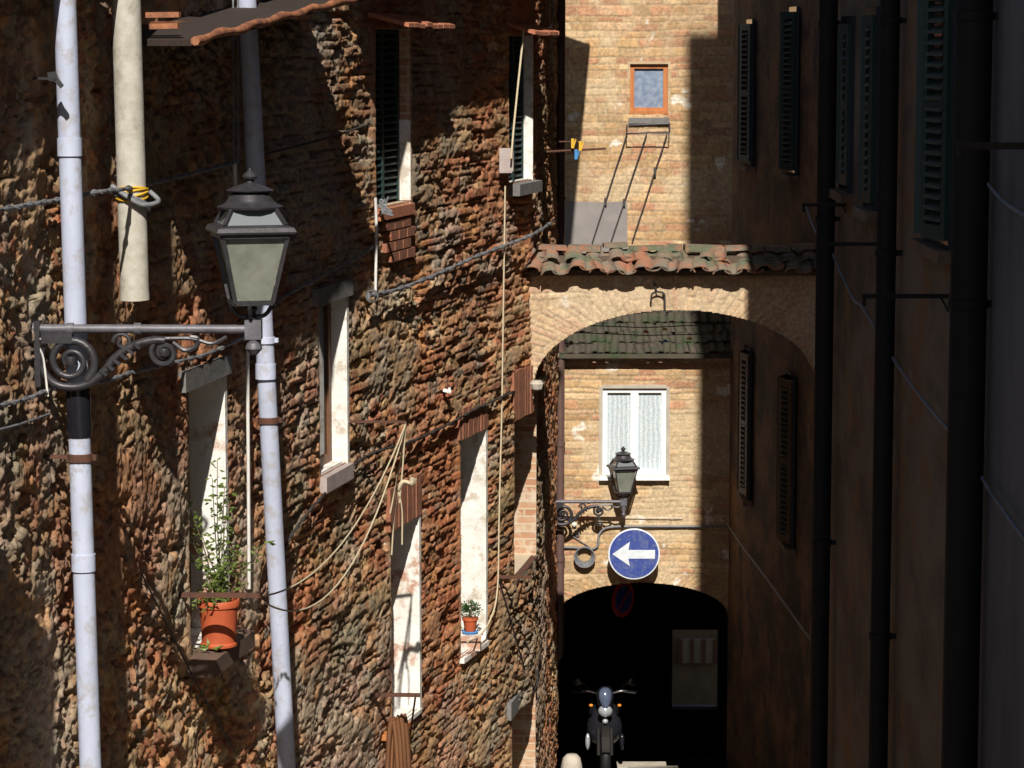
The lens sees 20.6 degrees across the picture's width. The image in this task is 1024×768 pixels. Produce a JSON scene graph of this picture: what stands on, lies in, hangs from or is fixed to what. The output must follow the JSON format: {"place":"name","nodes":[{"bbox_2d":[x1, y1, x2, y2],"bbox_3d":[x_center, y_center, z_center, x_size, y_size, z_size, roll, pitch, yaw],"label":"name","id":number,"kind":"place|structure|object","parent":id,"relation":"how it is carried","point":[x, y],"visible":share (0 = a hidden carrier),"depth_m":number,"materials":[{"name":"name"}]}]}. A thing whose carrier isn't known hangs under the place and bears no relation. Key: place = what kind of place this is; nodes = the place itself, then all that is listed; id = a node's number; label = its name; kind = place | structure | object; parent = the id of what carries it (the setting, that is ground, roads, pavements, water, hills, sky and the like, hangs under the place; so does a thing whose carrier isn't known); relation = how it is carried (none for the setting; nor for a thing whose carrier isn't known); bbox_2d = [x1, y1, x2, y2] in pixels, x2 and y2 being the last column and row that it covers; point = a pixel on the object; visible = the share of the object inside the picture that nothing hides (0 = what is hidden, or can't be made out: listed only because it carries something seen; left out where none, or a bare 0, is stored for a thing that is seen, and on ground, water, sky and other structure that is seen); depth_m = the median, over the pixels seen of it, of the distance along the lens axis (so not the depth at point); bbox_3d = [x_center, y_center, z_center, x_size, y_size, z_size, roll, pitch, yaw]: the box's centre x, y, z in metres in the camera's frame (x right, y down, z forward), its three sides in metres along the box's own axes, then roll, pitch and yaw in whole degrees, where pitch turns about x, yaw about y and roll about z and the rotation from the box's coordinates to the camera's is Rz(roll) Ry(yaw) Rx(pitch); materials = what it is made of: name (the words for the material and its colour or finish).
{"place":"outdoors","nodes":[
{"label":"outdoors","id":0,"kind":"place"},
{"bbox_2d":[556,704,726,767],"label":"street","id":1,"kind":"structure","parent":0,"point":[680,762],"depth_m":38.87,"materials":[{"name":"stone"}]},
{"bbox_2d":[0,0,559,767],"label":"rubble house","id":2,"kind":"structure","parent":1,"relation":"on","point":[422,92],"depth_m":20.28,"materials":[{"name":"stone"}]},
{"bbox_2d":[0,413,50,430],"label":"cable","id":3,"kind":"object","parent":2,"relation":"attached to","point":[25,422],"visible":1,"depth_m":14.27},
{"bbox_2d":[40,338,48,395],"bbox_3d":[-2.393,-0.088,14.538,0.129,0.306,0.012,0,7,0],"label":"cable","id":4,"kind":"object","parent":2,"relation":"attached to","point":[44,365],"visible":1,"depth_m":14.54,"materials":[{"name":"white plastic"}]},
{"bbox_2d":[33,71,63,88],"bbox_3d":[-2.332,-1.529,14.159,0.156,0.085,0.027,0,7,2],"label":"wall hook","id":5,"kind":"object","parent":2,"relation":"attached to","point":[53,76],"depth_m":14.15,"materials":[{"name":"paint"}]},
{"bbox_2d":[43,0,100,767],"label":"drainpipe","id":6,"kind":"object","parent":2,"relation":"attached to","point":[80,457],"visible":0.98,"depth_m":14.62,"materials":[{"name":"grey metal"}]},
{"bbox_2d":[0,159,238,212],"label":"cable","id":7,"kind":"object","parent":2,"relation":"attached to","point":[56,200],"visible":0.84,"depth_m":15.03,"materials":[{"name":"grey rubber"}]},
{"bbox_2d":[111,0,149,301],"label":"vent pipe","id":8,"kind":"object","parent":2,"relation":"attached to","point":[129,133],"visible":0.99,"depth_m":15.37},
{"bbox_2d":[115,186,148,201],"bbox_3d":[-2.089,-1.049,15.473,0.188,0.087,0.188,0,7,0],"label":"cable tie","id":9,"kind":"object","parent":8,"relation":"attached to","point":[136,195],"visible":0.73,"depth_m":15.40,"materials":[{"name":"yellow plastic"}]},
{"bbox_2d":[110,184,160,211],"bbox_3d":[-2.083,-1.021,15.453,0.229,0.158,0.244,-7,10,-44],"label":"cable loop","id":10,"kind":"object","parent":8,"relation":"attached to","point":[137,201],"visible":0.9,"depth_m":15.39,"materials":[{"name":"grey plastic"}]},
{"bbox_2d":[31,168,296,391],"bbox_3d":[-1.794,-0.524,14.406,1.368,1.156,0.452,-1,7,-8],"label":"street lamp","id":11,"kind":"object","parent":2,"relation":"attached to","point":[250,230],"visible":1,"depth_m":14.46,"materials":[{"name":"grey metal"}]},
{"bbox_2d":[136,562,234,751],"bbox_3d":[-1.999,1.724,17.400,0.016,1.641,2.058,1,7,10],"label":"cable","id":12,"kind":"object","parent":2,"relation":"attached to","point":[200,690],"visible":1,"depth_m":17.29,"materials":[{"name":"black rubber"}]},
{"bbox_2d":[0,245,372,407],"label":"cable","id":13,"kind":"object","parent":2,"relation":"attached to","point":[25,399],"visible":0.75,"depth_m":17.24,"materials":[{"name":"grey rubber"}]},
{"bbox_2d":[191,638,222,650],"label":"fallen leaves","id":14,"kind":"object","parent":2,"relation":"on","point":[204,647],"visible":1,"depth_m":17.65,"materials":[{"name":"green plant"}]},
{"bbox_2d":[177,354,254,677],"bbox_3d":[-1.988,0.814,17.807,0.454,1.912,1.046,1,7,10],"label":"window","id":15,"kind":"structure","parent":2,"relation":"in","point":[205,384],"depth_m":18.17,"materials":[{"name":"white paint"}]},
{"bbox_2d":[178,592,262,597],"bbox_3d":[-1.799,1.298,17.316,0.536,0.029,0.026,0,7,3],"label":"clothesline bar","id":16,"kind":"object","parent":2,"relation":"attached to","point":[215,595],"visible":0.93,"depth_m":17.30,"materials":[{"name":"metal"}]},
{"bbox_2d":[189,457,275,648],"bbox_3d":[-1.824,1.067,17.718,0.685,1.182,0.373,0,7,0],"label":"potted plant","id":17,"kind":"object","parent":2,"relation":"on","point":[218,618],"visible":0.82,"depth_m":17.69,"materials":[{"name":"green plant"}]},
{"bbox_2d":[232,0,234,161],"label":"wire","id":18,"kind":"object","parent":2,"relation":"attached to","point":[233,89],"visible":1,"depth_m":17.99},
{"bbox_2d":[233,162,236,185],"bbox_3d":[-1.780,-1.339,18.107,0.027,0.177,0.035,0,7,0],"label":"conduit end","id":19,"kind":"object","parent":2,"relation":"attached to","point":[234,174],"visible":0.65,"depth_m":18.10,"materials":[{"name":"grey plastic"}]},
{"bbox_2d":[237,0,239,161],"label":"wire","id":20,"kind":"object","parent":2,"relation":"attached to","point":[238,159],"visible":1,"depth_m":17.99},
{"bbox_2d":[246,350,250,588],"bbox_3d":[-1.738,0.566,18.567,0.023,1.590,0.044,2,7,14],"label":"conduit","id":21,"kind":"object","parent":2,"relation":"attached to","point":[248,469],"visible":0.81,"depth_m":18.56,"materials":[{"name":"white plastic"}]},
{"bbox_2d":[239,0,295,767],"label":"drainpipe","id":22,"kind":"object","parent":2,"relation":"attached to","point":[268,419],"visible":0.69,"depth_m":18.75,"materials":[{"name":"grey metal"}]},
{"bbox_2d":[264,125,365,154],"bbox_3d":[-1.414,-1.739,20.049,0.030,0.132,2.880,1,7,12],"label":"cable","id":23,"kind":"object","parent":2,"relation":"attached to","point":[307,143],"visible":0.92,"depth_m":20.06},
{"bbox_2d":[311,278,353,492],"bbox_3d":[-1.385,0.008,20.848,0.215,1.510,0.962,2,7,12],"label":"window","id":24,"kind":"structure","parent":2,"relation":"in","point":[332,299],"depth_m":21.16,"materials":[{"name":"white paint"}]},
{"bbox_2d":[365,289,378,302],"bbox_3d":[-1.077,-0.677,21.679,0.108,0.108,0.016,0,7,0],"label":"iron ring","id":25,"kind":"object","parent":2,"relation":"attached to","point":[377,297],"visible":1,"depth_m":21.67,"materials":[{"name":"metal"}]},
{"bbox_2d":[374,198,377,292],"bbox_3d":[-1.055,-1.068,21.817,0.025,0.749,0.054,2,7,15],"label":"conduit","id":26,"kind":"object","parent":2,"relation":"attached to","point":[376,243],"visible":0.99,"depth_m":21.82,"materials":[{"name":"white plastic"}]},
{"bbox_2d":[349,420,405,422],"bbox_3d":[-1.042,0.285,21.294,0.475,0.020,0.018,0,7,3],"label":"clothesline bar","id":27,"kind":"object","parent":2,"relation":"attached to","point":[377,421],"visible":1,"depth_m":21.29,"materials":[{"name":"metal"}]},
{"bbox_2d":[265,426,405,611],"bbox_3d":[-1.158,0.959,19.313,0.012,0.823,4.138,1,7,10],"label":"cord","id":28,"kind":"object","parent":27,"relation":"attached to","point":[324,597],"visible":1,"depth_m":19.75,"materials":[{"name":"beige fabric"}]},
{"bbox_2d":[265,424,405,595],"bbox_3d":[-1.158,0.846,19.299,0.012,0.596,4.136,1,7,10],"label":"cord","id":29,"kind":"object","parent":27,"relation":"attached to","point":[319,567],"visible":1,"depth_m":19.40,"materials":[{"name":"beige fabric"}]},
{"bbox_2d":[389,422,416,554],"bbox_3d":[-0.826,0.793,21.344,0.210,1.021,0.060,0,7,0],"label":"knotted cord","id":30,"kind":"object","parent":27,"relation":"hanging from","point":[411,482],"visible":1,"depth_m":21.33,"materials":[{"name":"beige fabric"}]},
{"bbox_2d":[377,197,392,215],"bbox_3d":[-0.987,-1.376,21.805,0.140,0.155,0.014,0,7,0],"label":"wire tangle","id":31,"kind":"object","parent":2,"relation":"attached to","point":[383,210],"visible":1,"depth_m":21.80,"materials":[{"name":"grey metal"}]},
{"bbox_2d":[371,692,420,738],"bbox_3d":[-0.929,2.737,22.719,0.416,0.727,1.016,0,7,0],"label":"clothesline bar","id":32,"kind":"object","parent":2,"relation":"attached to","point":[376,694],"visible":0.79,"depth_m":22.19,"materials":[{"name":"metal"}]},
{"bbox_2d":[381,721,410,740],"bbox_3d":[-0.951,3.075,22.783,0.150,0.602,0.484,2,7,14],"label":"wooden shelf","id":33,"kind":"object","parent":2,"relation":"attached to","point":[383,736],"visible":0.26,"depth_m":22.52,"materials":[{"name":"orange wood"}]},
{"bbox_2d":[385,713,410,767],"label":"wooden hoop rack","id":34,"kind":"object","parent":33,"relation":"on","point":[398,754],"visible":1,"depth_m":22.41,"materials":[{"name":"brown wood"}]},
{"bbox_2d":[384,473,421,720],"bbox_3d":[-1.002,1.789,23.067,0.305,2.042,0.907,2,7,14],"label":"window","id":35,"kind":"structure","parent":2,"relation":"in","point":[406,629],"depth_m":23.44,"materials":[{"name":"white paint"}]},
{"bbox_2d":[368,12,454,220],"bbox_3d":[-0.908,-2.141,22.390,0.589,1.618,1.391,2,7,14],"label":"window","id":36,"kind":"structure","parent":2,"relation":"in","point":[393,162],"depth_m":22.63,"materials":[{"name":"wood"}]},
{"bbox_2d":[284,376,546,549],"bbox_3d":[-0.509,0.434,24.113,0.264,0.368,9.593,1,7,12],"label":"cable","id":37,"kind":"object","parent":2,"relation":"attached to","point":[318,500],"visible":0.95,"depth_m":22.40,"materials":[{"name":"black rubber"}]},
{"bbox_2d":[443,387,450,392],"bbox_3d":[-0.551,0.055,23.935,0.074,0.048,0.050,0,7,0],"label":"cable clip","id":38,"kind":"object","parent":2,"relation":"attached to","point":[448,390],"visible":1,"depth_m":23.91,"materials":[{"name":"white plastic"}]},
{"bbox_2d":[367,218,555,298],"bbox_3d":[-0.128,-1.225,25.514,0.424,0.218,8.308,1,7,11],"label":"cable","id":39,"kind":"object","parent":2,"relation":"attached to","point":[445,270],"visible":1,"depth_m":24.06,"materials":[{"name":"grey rubber"}]},
{"bbox_2d":[461,631,481,650],"bbox_3d":[-0.379,2.300,25.178,0.210,0.137,0.250,0,7,0],"label":"pot stand","id":40,"kind":"object","parent":2,"relation":"on","point":[473,645],"visible":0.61,"depth_m":25.09,"materials":[{"name":"white paint"}]},
{"bbox_2d":[460,599,482,634],"bbox_3d":[-0.371,2.071,25.147,0.240,0.326,0.220,0,7,0],"label":"potted plant","id":41,"kind":"object","parent":40,"relation":"on","point":[470,622],"visible":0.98,"depth_m":25.12,"materials":[{"name":"green plant"}]},
{"bbox_2d":[455,397,488,663],"bbox_3d":[-0.466,1.281,25.036,0.313,2.276,0.882,2,7,15],"label":"window","id":42,"kind":"structure","parent":2,"relation":"in","point":[472,429],"depth_m":25.38,"materials":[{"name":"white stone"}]},
{"bbox_2d":[467,186,505,642],"bbox_3d":[-0.226,0.255,25.092,0.019,3.973,1.233,2,7,15],"label":"cord","id":43,"kind":"object","parent":2,"relation":"hanging from","point":[482,632],"visible":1,"depth_m":25.55,"materials":[{"name":"beige fabric"}]},
{"bbox_2d":[499,148,512,172],"bbox_3d":[-0.051,-2.018,25.424,0.126,0.220,0.160,0,7,0],"label":"junction box","id":44,"kind":"object","parent":2,"relation":"attached to","point":[505,163],"visible":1,"depth_m":25.36,"materials":[{"name":"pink plastic"}]},
{"bbox_2d":[499,580,525,670],"bbox_3d":[0.002,2.254,26.240,0.018,1.041,0.904,2,7,15],"label":"iron brace","id":45,"kind":"object","parent":2,"relation":"attached to","point":[511,625],"visible":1,"depth_m":26.22,"materials":[{"name":"black metal"}]},
{"bbox_2d":[500,575,531,578],"bbox_3d":[0.005,1.770,25.831,0.356,0.029,0.026,0,7,3],"label":"clothesline bar","id":46,"kind":"object","parent":2,"relation":"attached to","point":[515,576],"visible":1,"depth_m":25.82,"materials":[{"name":"metal"}]},
{"bbox_2d":[510,29,524,158],"bbox_3d":[0.050,-2.620,25.399,0.020,1.163,0.435,2,7,16],"label":"cord","id":47,"kind":"object","parent":2,"relation":"hanging from","point":[516,100],"visible":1,"depth_m":25.37,"materials":[{"name":"beige fabric"}]},
{"bbox_2d":[506,668,537,767],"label":"window","id":48,"kind":"structure","parent":2,"relation":"in","point":[523,742],"depth_m":27.76,"materials":[{"name":"brick"}]},
{"bbox_2d":[510,365,537,584],"bbox_3d":[0.026,0.803,26.903,0.375,2.029,1.413,1,7,9],"label":"window","id":49,"kind":"structure","parent":2,"relation":"in","point":[525,406],"depth_m":27.53,"materials":[{"name":"brick"}]},
{"bbox_2d":[503,22,559,195],"bbox_3d":[0.095,-2.570,26.209,0.579,1.583,1.200,1,7,12],"label":"window","id":50,"kind":"structure","parent":2,"relation":"in","point":[523,134],"depth_m":26.39,"materials":[{"name":"white paint"}]},
{"bbox_2d":[549,0,552,28],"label":"cable","id":51,"kind":"object","parent":2,"relation":"attached to","point":[551,14],"visible":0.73,"depth_m":29.10,"materials":[{"name":"black rubber"}]},
{"bbox_2d":[555,0,565,662],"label":"drainpipe","id":52,"kind":"object","parent":2,"relation":"attached to","point":[561,199],"visible":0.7,"depth_m":32.07,"materials":[{"name":"black metal"}]},
{"bbox_2d":[545,141,605,152],"bbox_3d":[0.660,-2.476,29.417,0.643,0.125,0.023,0,7,0],"label":"peg rod","id":53,"kind":"object","parent":2,"relation":"attached to","point":[571,150],"visible":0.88,"depth_m":29.41,"materials":[{"name":"metal"}]},
{"bbox_2d":[571,139,575,147],"bbox_3d":[0.645,-2.511,29.383,0.055,0.100,0.030,0,7,0],"label":"clothes peg","id":54,"kind":"object","parent":53,"relation":"attached to","point":[573,142],"visible":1,"depth_m":29.37,"materials":[{"name":"yellow plastic"}]},
{"bbox_2d":[579,141,583,150],"bbox_3d":[0.725,-2.484,29.386,0.055,0.100,0.030,0,7,0],"label":"clothes peg","id":55,"kind":"object","parent":53,"relation":"attached to","point":[580,145],"visible":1,"depth_m":29.37,"materials":[{"name":"yellow plastic"}]},
{"bbox_2d":[555,446,639,525],"bbox_3d":[0.921,1.171,32.044,1.038,0.924,0.340,-1,7,-9],"label":"street lamp","id":56,"kind":"object","parent":2,"relation":"attached to","point":[623,466],"visible":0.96,"depth_m":32.09,"materials":[{"name":"grey metal"}]},
{"bbox_2d":[575,332,731,335],"bbox_3d":[1.302,-0.491,27.444,1.689,0.043,0.009,0,7,0],"label":"clothesline","id":57,"kind":"object","parent":2,"relation":"attached to","point":[654,335],"visible":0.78,"depth_m":27.44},
{"bbox_2d":[590,323,731,327],"bbox_3d":[1.301,-0.569,27.434,1.688,0.051,0.009,0,7,0],"label":"clothesline","id":58,"kind":"object","parent":2,"relation":"attached to","point":[660,326],"visible":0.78,"depth_m":27.43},
{"bbox_2d":[522,242,815,397],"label":"masonry arch","id":59,"kind":"structure","parent":2,"relation":"attached to","point":[573,288],"depth_m":26.60,"materials":[{"name":"brick"}]},
{"bbox_2d":[650,282,665,311],"bbox_3d":[1.376,-0.825,26.579,0.147,0.274,0.099,0,7,0],"label":"iron hook","id":60,"kind":"object","parent":59,"relation":"attached to","point":[656,291],"visible":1,"depth_m":26.54,"materials":[{"name":"black metal"}]},
{"bbox_2d":[561,753,581,767],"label":"kerb stone","id":61,"kind":"object","parent":1,"relation":"on","point":[571,760],"visible":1,"depth_m":31.68,"materials":[{"name":"beige stone"}]},
{"bbox_2d":[572,678,636,767],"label":"motorbike","id":62,"kind":"object","parent":1,"relation":"on","point":[604,728],"visible":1,"depth_m":32.81,"materials":[{"name":"black metal"}]},
{"bbox_2d":[555,310,732,767],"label":"passage house","id":63,"kind":"structure","parent":1,"relation":"on","point":[657,408],"depth_m":32.46,"materials":[{"name":"brick"}]},
{"bbox_2d":[564,535,590,547],"bbox_3d":[0.732,1.818,32.433,0.351,0.150,0.011,0,7,0],"label":"cable","id":64,"kind":"object","parent":63,"relation":"attached to","point":[577,539],"visible":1,"depth_m":32.42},
{"bbox_2d":[574,546,595,567],"bbox_3d":[0.835,1.991,32.404,0.252,0.254,0.056,0,7,0],"label":"cable coil","id":65,"kind":"object","parent":63,"relation":"attached to","point":[585,564],"visible":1,"depth_m":32.39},
{"bbox_2d":[564,516,678,517],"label":"cable","id":66,"kind":"object","parent":63,"relation":"attached to","point":[628,517],"visible":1,"depth_m":32.39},
{"bbox_2d":[612,584,633,617],"bbox_3d":[1.312,2.524,33.461,0.087,0.502,0.440,5,9,38],"label":"road sign","id":67,"kind":"object","parent":63,"relation":"attached to","point":[622,599],"visible":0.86,"depth_m":33.44,"materials":[{"name":"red metal"}]},
{"bbox_2d":[608,528,659,578],"bbox_3d":[1.397,1.928,32.352,0.592,0.592,0.288,0,7,0],"label":"road sign","id":68,"kind":"object","parent":63,"relation":"attached to","point":[633,553],"visible":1,"depth_m":32.21,"materials":[{"name":"blue metal"}]},
{"bbox_2d":[599,385,669,479],"bbox_3d":[1.404,0.546,32.363,0.809,1.096,0.270,0,7,0],"label":"window","id":69,"kind":"structure","parent":63,"relation":"in","point":[636,418],"depth_m":32.35,"materials":[{"name":"white glass"}]},
{"bbox_2d":[564,525,728,550],"bbox_3d":[1.547,1.773,32.427,2.014,0.298,0.027,0,7,0],"label":"cable","id":70,"kind":"object","parent":63,"relation":"attached to","point":[655,526],"visible":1,"depth_m":32.40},
{"bbox_2d":[555,0,733,252],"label":"tall brick house","id":71,"kind":"structure","parent":1,"relation":"on","point":[632,62],"depth_m":33.98,"materials":[{"name":"beige brick"}]},
{"bbox_2d":[592,122,669,242],"bbox_3d":[1.434,-2.411,33.956,0.942,1.483,0.208,0,7,0],"label":"clothes airer","id":72,"kind":"object","parent":71,"relation":"attached to","point":[605,199],"visible":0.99,"depth_m":33.99,"materials":[{"name":"paint"}]},
{"bbox_2d":[627,61,670,123],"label":"window","id":73,"kind":"structure","parent":71,"relation":"in","point":[649,93],"depth_m":33.97,"materials":[{"name":"orange wood"}]},
{"bbox_2d":[617,762,677,767],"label":"step","id":74,"kind":"object","parent":1,"relation":"on","point":[641,765],"visible":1,"depth_m":33.10,"materials":[{"name":"stone"}]},
{"bbox_2d":[672,630,716,703],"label":"courtyard house","id":75,"kind":"structure","parent":1,"relation":"on","point":[694,666],"depth_m":44.88,"materials":[{"name":"paint"}]},
{"bbox_2d":[678,638,716,663],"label":"window","id":76,"kind":"structure","parent":75,"relation":"in","point":[691,650],"depth_m":44.77,"materials":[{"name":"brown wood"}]},
{"bbox_2d":[727,0,818,767],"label":"recessed house","id":77,"kind":"structure","parent":1,"relation":"on","point":[775,106],"depth_m":29.36,"materials":[{"name":"paint"}]},
{"bbox_2d":[737,344,751,506],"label":"window","id":78,"kind":"structure","parent":77,"relation":"in","point":[745,354],"depth_m":30.66,"materials":[{"name":"brown wood"}]},
{"bbox_2d":[737,19,754,171],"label":"window","id":79,"kind":"structure","parent":77,"relation":"in","point":[746,32],"depth_m":30.29,"materials":[{"name":"green wood"}]},
{"bbox_2d":[723,518,810,640],"bbox_3d":[2.626,1.955,29.830,0.023,0.244,6.132,0,7,-4],"label":"cable","id":80,"kind":"object","parent":77,"relation":"attached to","point":[773,587],"visible":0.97,"depth_m":29.16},
{"bbox_2d":[776,368,795,555],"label":"window","id":81,"kind":"structure","parent":77,"relation":"in","point":[786,382],"depth_m":27.93,"materials":[{"name":"brown wood"}]},
{"bbox_2d":[778,6,798,181],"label":"window","id":82,"kind":"structure","parent":77,"relation":"in","point":[789,21],"depth_m":27.55,"materials":[{"name":"green wood"}]},
{"bbox_2d":[827,0,1023,767],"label":"rendered house","id":83,"kind":"structure","parent":1,"relation":"on","point":[925,146],"depth_m":15.13,"materials":[{"name":"paint"}]},
{"bbox_2d":[802,203,846,212],"bbox_3d":[2.069,-1.157,18.523,0.322,0.066,0.022,0,7,0],"label":"iron bar","id":84,"kind":"object","parent":83,"relation":"attached to","point":[843,205],"visible":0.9,"depth_m":18.51,"materials":[{"name":"paint"}]},
{"bbox_2d":[809,0,840,767],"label":"downpipe","id":85,"kind":"object","parent":83,"relation":"attached to","point":[826,219],"visible":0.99,"depth_m":18.97,"materials":[{"name":"metal"}]},
{"bbox_2d":[829,16,855,202],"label":"window","id":86,"kind":"structure","parent":83,"relation":"in","point":[846,30],"depth_m":18.16,"materials":[{"name":"green wood"}]},
{"bbox_2d":[821,242,875,252],"bbox_3d":[2.033,-0.803,16.732,0.394,0.079,0.022,0,7,0],"label":"iron bar","id":87,"kind":"object","parent":83,"relation":"attached to","point":[823,244],"visible":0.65,"depth_m":16.72,"materials":[{"name":"paint"}]},
{"bbox_2d":[852,7,879,221],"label":"window","id":88,"kind":"structure","parent":83,"relation":"in","point":[870,28],"depth_m":16.93,"materials":[{"name":"green wood"}]},
{"bbox_2d":[868,0,906,767],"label":"downpipe","id":89,"kind":"object","parent":83,"relation":"attached to","point":[887,252],"visible":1,"depth_m":15.92,"materials":[{"name":"metal"}]},
{"bbox_2d":[862,294,948,311],"bbox_3d":[1.997,-0.408,14.184,0.467,0.092,0.022,0,7,0],"label":"iron bar","id":90,"kind":"object","parent":83,"relation":"attached to","point":[940,296],"visible":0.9,"depth_m":14.17,"materials":[{"name":"paint"}]},
{"bbox_2d":[805,207,1023,540],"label":"cable","id":91,"kind":"object","parent":83,"relation":"attached to","point":[990,491],"visible":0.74,"depth_m":14.85,"materials":[{"name":"black rubber"}]},
{"bbox_2d":[909,0,955,263],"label":"window","id":92,"kind":"structure","parent":83,"relation":"in","point":[935,22],"depth_m":14.18,"materials":[{"name":"green wood"}]},
{"bbox_2d":[941,0,997,767],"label":"downpipe","id":93,"kind":"object","parent":83,"relation":"attached to","point":[969,303],"visible":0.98,"depth_m":12.81,"materials":[{"name":"metal"}]},
{"bbox_2d":[957,142,1023,157],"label":"iron bar","id":94,"kind":"object","parent":83,"relation":"attached to","point":[961,146],"visible":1,"depth_m":11.79,"materials":[{"name":"black metal"}]},
{"bbox_2d":[986,182,1023,216],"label":"cable","id":95,"kind":"object","parent":83,"relation":"attached to","point":[1007,204],"visible":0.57,"depth_m":12.23,"materials":[{"name":"grey rubber"}]}
]}

